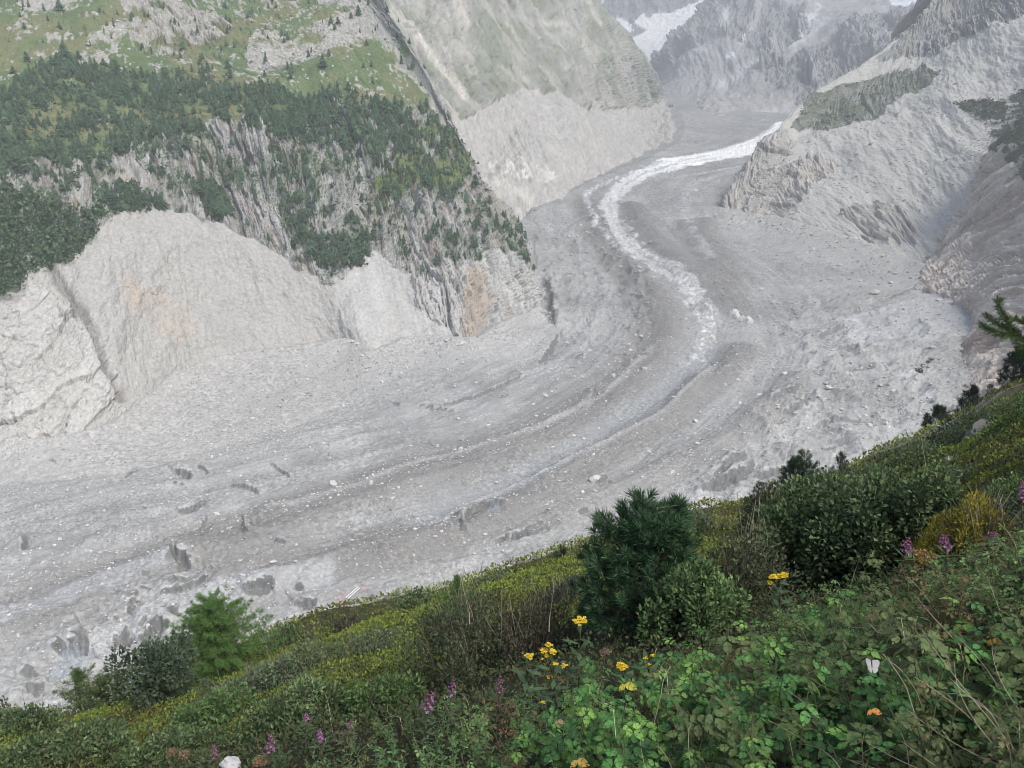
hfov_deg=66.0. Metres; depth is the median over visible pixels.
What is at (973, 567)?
raspberry plant
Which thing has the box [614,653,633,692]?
raspberry plant
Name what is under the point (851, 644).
bramble
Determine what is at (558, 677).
raspberry plant
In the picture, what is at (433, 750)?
willowherb
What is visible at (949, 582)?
raspberry plant
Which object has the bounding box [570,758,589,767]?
autumn leaf
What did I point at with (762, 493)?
alder bush
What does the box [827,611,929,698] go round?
bramble
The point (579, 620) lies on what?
ragwort
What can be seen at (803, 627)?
raspberry plant
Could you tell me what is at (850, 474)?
willow shrub
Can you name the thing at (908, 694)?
dry stalk
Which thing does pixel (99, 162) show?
conifer
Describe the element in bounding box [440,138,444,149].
conifer
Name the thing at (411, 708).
undergrowth
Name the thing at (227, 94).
conifer
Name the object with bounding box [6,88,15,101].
conifer
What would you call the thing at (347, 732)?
fireweed
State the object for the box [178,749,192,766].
dead umbel
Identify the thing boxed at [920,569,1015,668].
withered herb
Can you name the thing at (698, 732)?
bramble
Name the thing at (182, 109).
conifer
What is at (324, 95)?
conifer
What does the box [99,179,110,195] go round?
conifer
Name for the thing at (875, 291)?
boulder
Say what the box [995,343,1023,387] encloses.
pine tree
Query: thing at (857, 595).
bramble
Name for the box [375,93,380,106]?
conifer
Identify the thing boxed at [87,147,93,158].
conifer
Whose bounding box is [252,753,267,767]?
dead umbel
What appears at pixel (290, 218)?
conifer
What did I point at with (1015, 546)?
dry stalk
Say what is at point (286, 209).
conifer
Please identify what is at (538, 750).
bramble
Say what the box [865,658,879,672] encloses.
butterfly
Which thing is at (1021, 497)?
fireweed
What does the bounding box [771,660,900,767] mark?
bramble
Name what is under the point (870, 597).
bramble
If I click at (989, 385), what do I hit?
pine tree
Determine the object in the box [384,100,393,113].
conifer
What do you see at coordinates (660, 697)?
dry stalk
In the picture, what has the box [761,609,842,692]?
raspberry plant
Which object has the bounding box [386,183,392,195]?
conifer
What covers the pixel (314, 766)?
raspberry plant
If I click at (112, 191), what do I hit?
conifer
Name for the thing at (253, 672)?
willow shrub
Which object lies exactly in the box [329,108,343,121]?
conifer
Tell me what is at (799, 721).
dry stalk
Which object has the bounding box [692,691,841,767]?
bramble
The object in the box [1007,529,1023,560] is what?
herb
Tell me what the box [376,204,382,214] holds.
conifer
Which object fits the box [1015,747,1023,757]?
bramble
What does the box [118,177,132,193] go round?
conifer
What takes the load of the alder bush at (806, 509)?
on the ground
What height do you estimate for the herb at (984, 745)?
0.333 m
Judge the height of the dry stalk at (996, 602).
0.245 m
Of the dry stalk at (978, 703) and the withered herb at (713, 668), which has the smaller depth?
the dry stalk at (978, 703)
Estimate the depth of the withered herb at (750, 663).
4.72 m
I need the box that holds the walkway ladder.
[346,587,359,598]
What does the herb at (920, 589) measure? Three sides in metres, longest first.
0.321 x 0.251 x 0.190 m
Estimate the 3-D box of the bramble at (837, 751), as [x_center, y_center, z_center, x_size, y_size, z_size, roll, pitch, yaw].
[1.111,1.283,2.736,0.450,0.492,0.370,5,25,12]
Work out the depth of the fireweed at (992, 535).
4.65 m
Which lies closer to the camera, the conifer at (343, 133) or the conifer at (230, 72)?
the conifer at (343, 133)
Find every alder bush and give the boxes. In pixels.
[85,667,135,710]
[103,620,203,713]
[633,556,752,650]
[734,478,794,536]
[737,462,861,595]
[780,458,929,592]
[855,436,977,583]
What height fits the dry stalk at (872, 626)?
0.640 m
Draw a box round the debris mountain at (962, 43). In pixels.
[719,0,1023,261]
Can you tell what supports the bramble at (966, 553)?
on the ground
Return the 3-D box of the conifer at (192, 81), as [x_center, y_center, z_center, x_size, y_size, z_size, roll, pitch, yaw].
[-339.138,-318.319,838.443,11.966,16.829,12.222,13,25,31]
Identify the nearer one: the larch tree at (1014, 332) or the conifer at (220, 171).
the larch tree at (1014, 332)
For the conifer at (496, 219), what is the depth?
838.36 m
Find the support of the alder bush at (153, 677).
on the ground
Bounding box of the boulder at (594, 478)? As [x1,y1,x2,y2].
[589,475,600,481]
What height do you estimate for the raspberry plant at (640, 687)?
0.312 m
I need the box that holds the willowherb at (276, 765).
[271,753,288,767]
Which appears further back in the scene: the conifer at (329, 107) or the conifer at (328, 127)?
the conifer at (329, 107)
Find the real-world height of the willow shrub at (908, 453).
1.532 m
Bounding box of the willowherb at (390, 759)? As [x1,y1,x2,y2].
[372,747,439,767]
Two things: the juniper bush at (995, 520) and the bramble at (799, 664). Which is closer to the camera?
the bramble at (799, 664)
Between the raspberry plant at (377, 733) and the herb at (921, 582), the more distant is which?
the raspberry plant at (377, 733)
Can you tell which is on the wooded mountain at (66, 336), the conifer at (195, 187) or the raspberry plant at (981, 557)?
the conifer at (195, 187)
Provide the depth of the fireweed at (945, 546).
4.95 m
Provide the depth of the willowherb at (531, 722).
4.52 m
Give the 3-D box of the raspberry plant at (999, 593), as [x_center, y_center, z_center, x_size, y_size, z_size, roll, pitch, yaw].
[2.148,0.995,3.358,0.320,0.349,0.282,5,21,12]
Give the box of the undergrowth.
[1,440,1023,767]
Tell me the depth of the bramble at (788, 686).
3.29 m
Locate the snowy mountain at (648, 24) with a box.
[601,0,702,61]
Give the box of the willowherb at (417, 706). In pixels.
[411,698,425,720]
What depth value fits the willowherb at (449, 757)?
3.63 m
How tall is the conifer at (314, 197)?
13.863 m
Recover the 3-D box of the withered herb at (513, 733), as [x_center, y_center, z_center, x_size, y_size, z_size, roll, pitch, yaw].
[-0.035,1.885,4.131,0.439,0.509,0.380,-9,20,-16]
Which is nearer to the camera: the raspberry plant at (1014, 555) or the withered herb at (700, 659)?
the raspberry plant at (1014, 555)
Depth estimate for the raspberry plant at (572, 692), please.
5.07 m
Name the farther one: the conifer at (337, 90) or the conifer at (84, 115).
the conifer at (337, 90)
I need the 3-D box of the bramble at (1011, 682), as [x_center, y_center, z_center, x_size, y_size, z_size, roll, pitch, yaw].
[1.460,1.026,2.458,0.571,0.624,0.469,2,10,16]
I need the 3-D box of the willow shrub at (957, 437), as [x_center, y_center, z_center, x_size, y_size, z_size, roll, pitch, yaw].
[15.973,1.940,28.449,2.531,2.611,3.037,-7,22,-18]
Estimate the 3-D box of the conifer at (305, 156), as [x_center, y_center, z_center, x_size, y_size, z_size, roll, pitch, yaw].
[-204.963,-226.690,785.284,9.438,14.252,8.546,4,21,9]
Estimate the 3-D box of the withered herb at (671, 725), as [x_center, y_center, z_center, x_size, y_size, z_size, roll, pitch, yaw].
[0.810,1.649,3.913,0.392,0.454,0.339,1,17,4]
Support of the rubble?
on the glacier
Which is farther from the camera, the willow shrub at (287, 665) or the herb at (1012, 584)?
the willow shrub at (287, 665)
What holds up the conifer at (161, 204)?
on the wooded mountain at (66, 336)
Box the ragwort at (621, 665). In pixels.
[610,658,636,708]
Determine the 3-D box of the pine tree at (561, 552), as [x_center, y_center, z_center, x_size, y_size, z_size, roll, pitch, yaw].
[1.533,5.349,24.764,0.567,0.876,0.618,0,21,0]
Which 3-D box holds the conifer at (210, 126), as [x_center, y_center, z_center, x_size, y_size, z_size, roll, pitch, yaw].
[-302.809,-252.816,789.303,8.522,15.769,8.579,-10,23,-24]
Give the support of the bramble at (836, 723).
on the ground
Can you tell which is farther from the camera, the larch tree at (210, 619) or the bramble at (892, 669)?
the larch tree at (210, 619)
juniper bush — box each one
[898,490,1020,576]
[959,482,1023,559]
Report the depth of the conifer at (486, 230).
830.60 m
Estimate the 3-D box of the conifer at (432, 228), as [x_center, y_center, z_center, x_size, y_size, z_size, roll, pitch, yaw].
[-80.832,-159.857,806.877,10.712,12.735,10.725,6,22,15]
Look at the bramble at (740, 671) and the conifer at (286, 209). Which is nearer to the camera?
the bramble at (740, 671)
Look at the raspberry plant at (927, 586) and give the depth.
3.86 m
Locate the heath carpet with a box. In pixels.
[0,378,1023,767]
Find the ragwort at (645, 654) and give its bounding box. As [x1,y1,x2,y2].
[631,649,665,696]
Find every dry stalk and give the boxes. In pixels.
[461,562,469,623]
[548,578,554,631]
[591,688,615,736]
[652,666,670,728]
[758,696,840,767]
[763,704,794,765]
[830,599,904,637]
[882,694,908,763]
[883,654,926,752]
[891,662,929,729]
[904,710,1006,767]
[915,677,997,759]
[917,597,968,681]
[918,626,1023,759]
[947,693,1011,754]
[949,677,1021,731]
[954,661,1009,761]
[955,630,1021,745]
[987,578,1005,649]
[992,651,1020,747]
[997,522,1023,579]
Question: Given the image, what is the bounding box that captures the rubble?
[0,0,1021,709]
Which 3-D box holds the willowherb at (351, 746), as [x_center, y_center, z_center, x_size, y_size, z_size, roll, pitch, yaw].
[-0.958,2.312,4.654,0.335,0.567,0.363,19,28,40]
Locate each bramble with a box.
[487,719,570,767]
[516,706,603,767]
[524,656,662,767]
[559,690,611,757]
[579,676,687,767]
[590,696,660,767]
[594,677,676,767]
[635,655,738,767]
[637,626,760,757]
[642,673,784,767]
[656,637,723,724]
[676,681,780,767]
[681,637,809,767]
[691,655,798,758]
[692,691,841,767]
[693,622,840,727]
[697,637,758,697]
[704,682,817,767]
[730,707,841,767]
[731,617,823,700]
[750,645,842,764]
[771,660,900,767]
[776,694,905,767]
[778,615,929,745]
[786,574,887,677]
[786,629,853,697]
[795,731,895,767]
[805,589,956,739]
[808,606,862,650]
[810,695,879,766]
[814,651,939,759]
[821,614,900,698]
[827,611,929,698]
[831,673,903,752]
[842,575,919,654]
[844,578,863,605]
[844,612,1011,767]
[845,590,867,623]
[846,554,957,644]
[854,654,961,753]
[854,759,877,767]
[859,640,999,710]
[862,644,1023,767]
[871,586,1002,675]
[874,578,949,624]
[879,614,1023,767]
[882,698,1003,767]
[906,648,976,735]
[914,623,997,690]
[931,547,953,579]
[933,755,1023,767]
[938,551,1007,612]
[939,597,1023,706]
[952,668,1022,767]
[967,535,987,564]
[968,656,1023,743]
[968,705,1023,767]
[979,551,1018,584]
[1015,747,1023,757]
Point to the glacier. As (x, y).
(712, 152)
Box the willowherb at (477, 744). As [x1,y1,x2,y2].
[462,700,539,767]
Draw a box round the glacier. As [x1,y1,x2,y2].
[0,92,973,715]
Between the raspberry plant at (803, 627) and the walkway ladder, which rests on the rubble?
the walkway ladder
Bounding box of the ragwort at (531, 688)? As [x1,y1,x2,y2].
[511,652,560,737]
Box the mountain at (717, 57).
[650,0,916,115]
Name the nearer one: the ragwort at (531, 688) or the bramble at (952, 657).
the bramble at (952, 657)
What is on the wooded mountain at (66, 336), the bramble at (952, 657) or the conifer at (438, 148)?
the conifer at (438, 148)
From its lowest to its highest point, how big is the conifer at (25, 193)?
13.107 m
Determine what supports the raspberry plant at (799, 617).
on the ground
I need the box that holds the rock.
[219,756,240,767]
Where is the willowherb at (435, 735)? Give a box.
[433,713,458,754]
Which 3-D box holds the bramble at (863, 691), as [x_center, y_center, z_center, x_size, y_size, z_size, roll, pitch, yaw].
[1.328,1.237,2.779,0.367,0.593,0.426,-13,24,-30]
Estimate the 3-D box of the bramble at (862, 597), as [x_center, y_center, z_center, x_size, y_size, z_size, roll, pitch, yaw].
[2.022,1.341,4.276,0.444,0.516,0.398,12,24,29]
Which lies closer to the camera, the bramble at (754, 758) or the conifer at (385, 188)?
the bramble at (754, 758)
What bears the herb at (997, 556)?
on the ground
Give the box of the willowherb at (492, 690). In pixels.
[481,674,498,697]
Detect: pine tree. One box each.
[553,544,567,559]
[564,482,706,647]
[746,480,769,505]
[775,448,820,489]
[830,450,849,479]
[920,412,933,430]
[930,403,951,424]
[950,383,980,417]
[965,394,980,408]
[983,384,995,400]
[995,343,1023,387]
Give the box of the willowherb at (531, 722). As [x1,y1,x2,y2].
[511,691,550,752]
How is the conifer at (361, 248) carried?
on the wooded mountain at (66, 336)
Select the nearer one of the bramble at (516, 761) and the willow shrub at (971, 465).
the bramble at (516, 761)
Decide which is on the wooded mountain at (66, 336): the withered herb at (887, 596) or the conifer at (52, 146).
the conifer at (52, 146)
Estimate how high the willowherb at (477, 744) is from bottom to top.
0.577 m
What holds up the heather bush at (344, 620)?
on the ground
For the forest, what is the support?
on the wooded mountain at (66, 336)
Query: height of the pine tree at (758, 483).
1.140 m
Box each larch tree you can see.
[44,662,118,717]
[158,583,286,697]
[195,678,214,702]
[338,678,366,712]
[431,574,483,625]
[975,293,1023,359]
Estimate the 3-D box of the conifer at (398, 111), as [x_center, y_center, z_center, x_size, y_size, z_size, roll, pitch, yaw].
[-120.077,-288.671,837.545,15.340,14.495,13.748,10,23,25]
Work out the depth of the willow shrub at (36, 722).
16.83 m
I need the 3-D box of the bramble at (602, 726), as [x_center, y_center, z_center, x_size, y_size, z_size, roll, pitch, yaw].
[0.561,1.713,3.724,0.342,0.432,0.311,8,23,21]
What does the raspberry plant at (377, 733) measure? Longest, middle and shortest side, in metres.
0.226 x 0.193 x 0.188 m
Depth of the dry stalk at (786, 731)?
2.63 m
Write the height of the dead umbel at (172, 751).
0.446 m
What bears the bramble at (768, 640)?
on the ground
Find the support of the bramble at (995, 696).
on the ground
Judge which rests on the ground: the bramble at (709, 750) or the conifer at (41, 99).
the bramble at (709, 750)
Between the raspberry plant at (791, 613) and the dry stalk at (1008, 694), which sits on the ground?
the raspberry plant at (791, 613)
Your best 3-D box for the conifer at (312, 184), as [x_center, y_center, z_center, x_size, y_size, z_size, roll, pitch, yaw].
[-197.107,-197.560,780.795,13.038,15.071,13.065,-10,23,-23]
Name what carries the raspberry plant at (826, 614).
on the ground
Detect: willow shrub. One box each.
[0,684,70,744]
[0,695,18,732]
[0,708,137,767]
[99,720,229,767]
[166,681,259,736]
[203,654,296,703]
[232,668,347,745]
[252,633,354,692]
[256,619,311,659]
[309,618,417,674]
[340,669,428,728]
[392,555,523,702]
[392,585,436,619]
[468,565,522,593]
[483,581,590,674]
[543,567,598,606]
[688,506,723,537]
[703,495,804,610]
[808,457,908,500]
[868,436,964,475]
[896,450,1021,496]
[911,412,980,450]
[942,461,1000,493]
[954,398,1010,433]
[965,471,1023,513]
[980,386,1023,440]
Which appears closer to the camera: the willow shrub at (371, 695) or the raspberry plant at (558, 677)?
the raspberry plant at (558, 677)
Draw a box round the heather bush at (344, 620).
[329,613,367,633]
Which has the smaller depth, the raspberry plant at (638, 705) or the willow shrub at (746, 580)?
the raspberry plant at (638, 705)
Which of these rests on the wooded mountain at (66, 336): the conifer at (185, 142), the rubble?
the conifer at (185, 142)
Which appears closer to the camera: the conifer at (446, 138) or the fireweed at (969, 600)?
the fireweed at (969, 600)
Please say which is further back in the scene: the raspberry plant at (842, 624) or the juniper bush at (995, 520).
the juniper bush at (995, 520)
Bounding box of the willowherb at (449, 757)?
[394,746,474,767]
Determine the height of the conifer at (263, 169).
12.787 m
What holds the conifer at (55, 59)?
on the wooded mountain at (66, 336)
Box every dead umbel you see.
[166,747,178,766]
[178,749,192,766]
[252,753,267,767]
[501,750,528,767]
[599,647,611,682]
[912,547,936,585]
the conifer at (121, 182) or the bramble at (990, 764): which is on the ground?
the bramble at (990, 764)
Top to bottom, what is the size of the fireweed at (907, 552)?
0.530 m
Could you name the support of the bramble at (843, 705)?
on the ground
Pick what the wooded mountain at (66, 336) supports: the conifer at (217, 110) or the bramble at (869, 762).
the conifer at (217, 110)
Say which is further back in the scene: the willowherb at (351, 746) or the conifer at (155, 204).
the conifer at (155, 204)
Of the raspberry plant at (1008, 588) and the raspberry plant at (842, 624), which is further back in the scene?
the raspberry plant at (842, 624)
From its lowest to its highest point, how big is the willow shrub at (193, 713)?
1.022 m
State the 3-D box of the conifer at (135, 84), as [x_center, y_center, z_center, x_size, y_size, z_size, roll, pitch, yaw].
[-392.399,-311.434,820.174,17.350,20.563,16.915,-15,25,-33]
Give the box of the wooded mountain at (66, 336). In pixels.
[0,0,541,442]
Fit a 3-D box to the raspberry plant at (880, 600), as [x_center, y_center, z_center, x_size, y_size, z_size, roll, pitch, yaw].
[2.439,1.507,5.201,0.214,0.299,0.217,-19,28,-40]
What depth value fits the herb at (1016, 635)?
2.87 m
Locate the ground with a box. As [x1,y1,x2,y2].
[2,378,1023,767]
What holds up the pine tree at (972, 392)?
on the ground
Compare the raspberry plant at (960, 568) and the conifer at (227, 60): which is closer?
the raspberry plant at (960, 568)
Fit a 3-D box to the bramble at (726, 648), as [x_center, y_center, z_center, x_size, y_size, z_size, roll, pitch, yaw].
[1.073,1.465,3.603,0.482,0.642,0.587,-7,23,-22]
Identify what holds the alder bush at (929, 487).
on the ground
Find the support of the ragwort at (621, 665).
on the ground
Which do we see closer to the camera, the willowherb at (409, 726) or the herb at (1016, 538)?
the herb at (1016, 538)
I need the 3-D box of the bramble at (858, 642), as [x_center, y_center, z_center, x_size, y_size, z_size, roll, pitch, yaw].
[1.530,1.205,3.206,0.489,0.614,0.559,-16,26,-36]
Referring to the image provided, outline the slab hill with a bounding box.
[915,118,1023,404]
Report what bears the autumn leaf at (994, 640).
on the bramble at (1014, 640)
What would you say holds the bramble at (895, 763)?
on the ground
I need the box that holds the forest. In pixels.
[0,0,1023,295]
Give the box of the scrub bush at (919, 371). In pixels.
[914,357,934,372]
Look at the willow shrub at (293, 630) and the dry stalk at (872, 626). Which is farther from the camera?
the willow shrub at (293, 630)
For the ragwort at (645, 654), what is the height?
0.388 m
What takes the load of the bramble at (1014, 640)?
on the ground
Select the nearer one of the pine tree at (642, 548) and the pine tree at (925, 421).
the pine tree at (642, 548)
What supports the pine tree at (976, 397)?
on the ground
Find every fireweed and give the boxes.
[205,744,225,767]
[260,733,282,767]
[296,712,316,755]
[309,729,335,767]
[333,719,359,762]
[412,691,438,761]
[437,679,462,732]
[487,676,510,729]
[890,537,916,590]
[932,534,963,587]
[955,582,983,622]
[972,531,1001,576]
[1007,481,1023,548]
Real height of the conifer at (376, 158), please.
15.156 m
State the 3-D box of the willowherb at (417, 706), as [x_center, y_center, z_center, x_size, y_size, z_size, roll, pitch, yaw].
[-0.786,2.777,6.704,0.099,0.263,0.147,11,23,26]
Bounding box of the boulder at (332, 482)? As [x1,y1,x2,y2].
[329,480,336,485]
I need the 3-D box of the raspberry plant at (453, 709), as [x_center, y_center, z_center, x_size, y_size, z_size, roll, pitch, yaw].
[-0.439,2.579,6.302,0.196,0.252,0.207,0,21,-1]
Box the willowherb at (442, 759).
[417,737,460,767]
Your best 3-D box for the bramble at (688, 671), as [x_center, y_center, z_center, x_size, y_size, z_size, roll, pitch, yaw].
[0.839,1.505,3.619,0.459,0.610,0.394,-9,23,-22]
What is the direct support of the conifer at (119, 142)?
on the wooded mountain at (66, 336)
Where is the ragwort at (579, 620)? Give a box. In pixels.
[561,615,597,706]
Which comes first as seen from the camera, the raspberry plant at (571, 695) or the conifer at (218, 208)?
the raspberry plant at (571, 695)
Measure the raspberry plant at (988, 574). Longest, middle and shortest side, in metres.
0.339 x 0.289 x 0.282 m
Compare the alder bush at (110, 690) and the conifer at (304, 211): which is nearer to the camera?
the alder bush at (110, 690)
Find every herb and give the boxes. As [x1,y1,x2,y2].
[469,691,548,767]
[637,657,711,749]
[686,640,711,674]
[700,647,745,683]
[713,654,782,693]
[734,644,773,680]
[865,568,992,676]
[865,578,900,601]
[886,567,920,599]
[898,675,1023,767]
[903,556,928,590]
[907,559,1010,692]
[907,578,943,615]
[907,700,1023,767]
[914,569,1001,636]
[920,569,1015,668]
[926,643,987,715]
[972,697,1023,766]
[978,545,1014,572]
[978,705,1023,767]
[988,611,1023,732]
[990,534,1023,618]
[1003,596,1023,691]
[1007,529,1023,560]
[1010,604,1023,628]
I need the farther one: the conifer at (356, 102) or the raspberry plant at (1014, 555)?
the conifer at (356, 102)
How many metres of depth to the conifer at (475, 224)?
823.85 m
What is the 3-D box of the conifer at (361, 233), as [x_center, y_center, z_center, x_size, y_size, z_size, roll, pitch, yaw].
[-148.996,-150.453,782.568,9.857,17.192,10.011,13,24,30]
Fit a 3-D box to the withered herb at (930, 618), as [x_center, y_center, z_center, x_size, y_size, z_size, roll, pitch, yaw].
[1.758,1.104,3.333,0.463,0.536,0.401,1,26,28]
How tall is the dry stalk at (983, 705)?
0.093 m
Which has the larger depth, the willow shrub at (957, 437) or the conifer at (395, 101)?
the conifer at (395, 101)
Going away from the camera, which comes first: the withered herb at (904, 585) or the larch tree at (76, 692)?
the withered herb at (904, 585)
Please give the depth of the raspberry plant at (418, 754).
3.58 m
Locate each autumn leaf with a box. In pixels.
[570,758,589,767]
[619,682,636,690]
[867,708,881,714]
[987,638,1002,645]
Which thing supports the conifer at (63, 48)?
on the wooded mountain at (66, 336)
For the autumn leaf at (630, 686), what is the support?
on the bramble at (643, 722)
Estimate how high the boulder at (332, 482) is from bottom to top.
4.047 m
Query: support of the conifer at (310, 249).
on the wooded mountain at (66, 336)
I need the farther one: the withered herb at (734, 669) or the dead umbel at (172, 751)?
the dead umbel at (172, 751)
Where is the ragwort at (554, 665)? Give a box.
[535,642,574,731]
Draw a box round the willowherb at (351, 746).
[310,719,372,767]
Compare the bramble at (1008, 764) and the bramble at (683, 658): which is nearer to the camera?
the bramble at (1008, 764)
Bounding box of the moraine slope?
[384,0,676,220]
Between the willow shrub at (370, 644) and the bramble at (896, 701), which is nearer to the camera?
the bramble at (896, 701)
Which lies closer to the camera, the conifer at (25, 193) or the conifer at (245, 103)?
the conifer at (25, 193)
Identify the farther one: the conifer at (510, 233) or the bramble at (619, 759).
the conifer at (510, 233)
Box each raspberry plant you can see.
[303,756,344,767]
[370,719,390,741]
[407,732,539,767]
[438,695,495,764]
[446,693,465,715]
[464,700,495,736]
[507,685,530,720]
[543,656,567,689]
[559,672,587,714]
[560,677,608,734]
[573,665,597,684]
[579,670,615,707]
[603,672,672,729]
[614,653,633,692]
[627,670,654,707]
[648,658,674,681]
[748,616,788,662]
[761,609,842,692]
[763,608,790,637]
[774,600,814,658]
[779,602,808,628]
[786,612,844,658]
[789,597,824,636]
[810,580,869,655]
[812,596,830,620]
[820,584,846,615]
[826,590,871,626]
[844,598,919,673]
[847,600,880,647]
[862,588,902,613]
[873,573,956,621]
[902,552,989,642]
[910,561,971,630]
[926,561,957,599]
[932,558,1022,614]
[937,546,970,586]
[944,541,1022,669]
[948,563,1023,639]
[960,539,993,569]
[960,557,1013,619]
[962,534,1023,654]
[967,542,1023,591]
[968,575,1023,678]
[975,579,1023,630]
[988,531,1016,561]
[996,543,1023,601]
[998,525,1023,583]
[998,543,1023,621]
[1001,531,1023,628]
[1003,528,1023,582]
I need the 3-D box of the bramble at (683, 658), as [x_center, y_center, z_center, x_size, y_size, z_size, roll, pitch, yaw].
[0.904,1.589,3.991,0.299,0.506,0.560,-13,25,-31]
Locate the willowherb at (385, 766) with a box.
[350,737,394,767]
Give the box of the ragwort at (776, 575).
[764,567,793,629]
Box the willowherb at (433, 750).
[412,736,447,767]
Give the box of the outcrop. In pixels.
[961,419,998,442]
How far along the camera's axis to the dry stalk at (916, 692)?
2.38 m
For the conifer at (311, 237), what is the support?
on the wooded mountain at (66, 336)
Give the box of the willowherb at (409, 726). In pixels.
[403,715,418,742]
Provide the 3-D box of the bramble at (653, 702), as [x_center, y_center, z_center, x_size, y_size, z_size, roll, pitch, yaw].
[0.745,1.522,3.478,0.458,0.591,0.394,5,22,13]
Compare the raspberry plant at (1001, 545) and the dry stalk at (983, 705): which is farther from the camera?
the raspberry plant at (1001, 545)
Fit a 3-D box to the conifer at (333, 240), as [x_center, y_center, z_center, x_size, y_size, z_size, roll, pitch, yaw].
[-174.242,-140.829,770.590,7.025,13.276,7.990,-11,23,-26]
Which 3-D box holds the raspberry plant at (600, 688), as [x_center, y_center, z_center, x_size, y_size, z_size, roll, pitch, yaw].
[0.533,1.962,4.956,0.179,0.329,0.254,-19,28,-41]
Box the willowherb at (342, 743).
[333,728,354,753]
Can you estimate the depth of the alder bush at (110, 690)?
29.24 m
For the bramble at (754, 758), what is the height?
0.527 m
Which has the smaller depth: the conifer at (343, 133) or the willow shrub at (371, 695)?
the willow shrub at (371, 695)
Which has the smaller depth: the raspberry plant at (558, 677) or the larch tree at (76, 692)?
the raspberry plant at (558, 677)
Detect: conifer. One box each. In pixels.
[0,126,11,142]
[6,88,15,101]
[16,101,24,113]
[23,189,30,203]
[32,167,38,181]
[34,78,49,93]
[37,91,50,106]
[37,137,49,150]
[39,141,48,156]
[49,140,57,154]
[53,54,60,67]
[54,41,73,58]
[54,189,65,204]
[64,178,69,189]
[66,116,72,129]
[68,61,76,73]
[80,108,91,125]
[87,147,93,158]
[93,155,107,167]
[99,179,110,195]
[104,192,109,204]
[107,188,118,202]
[116,137,127,154]
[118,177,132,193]
[127,136,133,148]
[129,75,143,92]
[154,201,160,208]
[157,198,164,210]
[158,193,169,209]
[173,119,182,132]
[178,134,192,149]
[180,101,186,114]
[190,77,196,88]
[190,178,201,193]
[207,124,214,137]
[211,104,221,115]
[214,202,223,215]
[217,164,223,175]
[223,58,233,68]
[224,86,233,97]
[227,63,232,78]
[243,96,248,106]
[252,189,259,205]
[261,163,266,174]
[273,78,281,90]
[277,125,286,137]
[284,203,289,213]
[287,213,295,223]
[288,192,299,202]
[290,240,295,249]
[302,208,309,217]
[303,150,307,161]
[303,239,317,254]
[306,194,313,206]
[307,177,317,190]
[307,229,317,243]
[308,113,314,124]
[312,190,316,201]
[316,54,328,66]
[322,89,328,99]
[327,103,332,114]
[327,117,332,133]
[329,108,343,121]
[331,234,336,246]
[335,81,341,97]
[339,132,349,145]
[344,151,353,162]
[345,167,351,179]
[345,243,361,260]
[354,99,361,110]
[358,243,368,252]
[359,224,364,238]
[364,109,368,119]
[369,152,380,165]
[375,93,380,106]
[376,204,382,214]
[381,180,388,192]
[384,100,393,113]
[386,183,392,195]
[392,95,397,104]
[394,105,404,117]
[401,234,406,245]
[403,245,408,256]
[414,128,421,140]
[421,167,431,184]
[425,113,430,124]
[430,222,437,232]
[436,141,442,154]
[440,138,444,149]
[444,133,452,144]
[444,228,454,239]
[451,138,459,148]
[469,234,475,246]
[470,174,481,185]
[473,214,481,225]
[474,217,477,228]
[483,223,490,233]
[493,212,500,225]
[508,225,514,236]
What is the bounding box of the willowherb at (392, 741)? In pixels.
[371,715,400,767]
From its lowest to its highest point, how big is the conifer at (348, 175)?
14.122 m
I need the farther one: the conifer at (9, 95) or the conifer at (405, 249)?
the conifer at (405, 249)
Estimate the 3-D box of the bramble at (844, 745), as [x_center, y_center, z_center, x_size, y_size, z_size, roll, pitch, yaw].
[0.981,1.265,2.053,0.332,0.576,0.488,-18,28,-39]
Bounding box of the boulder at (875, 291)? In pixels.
[870,289,880,294]
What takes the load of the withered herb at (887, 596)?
on the ground
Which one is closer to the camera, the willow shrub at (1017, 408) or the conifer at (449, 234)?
the willow shrub at (1017, 408)
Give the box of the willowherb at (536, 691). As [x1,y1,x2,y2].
[532,677,546,707]
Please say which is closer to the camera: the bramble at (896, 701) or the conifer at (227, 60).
the bramble at (896, 701)
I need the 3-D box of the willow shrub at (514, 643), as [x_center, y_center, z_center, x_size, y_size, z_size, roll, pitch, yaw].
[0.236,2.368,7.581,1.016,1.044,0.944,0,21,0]
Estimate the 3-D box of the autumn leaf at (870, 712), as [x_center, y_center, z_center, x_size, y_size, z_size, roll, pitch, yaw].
[1.026,0.928,2.230,0.044,0.016,0.015,0,21,0]
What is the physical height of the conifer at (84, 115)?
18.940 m
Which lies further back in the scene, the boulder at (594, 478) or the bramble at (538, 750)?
the boulder at (594, 478)

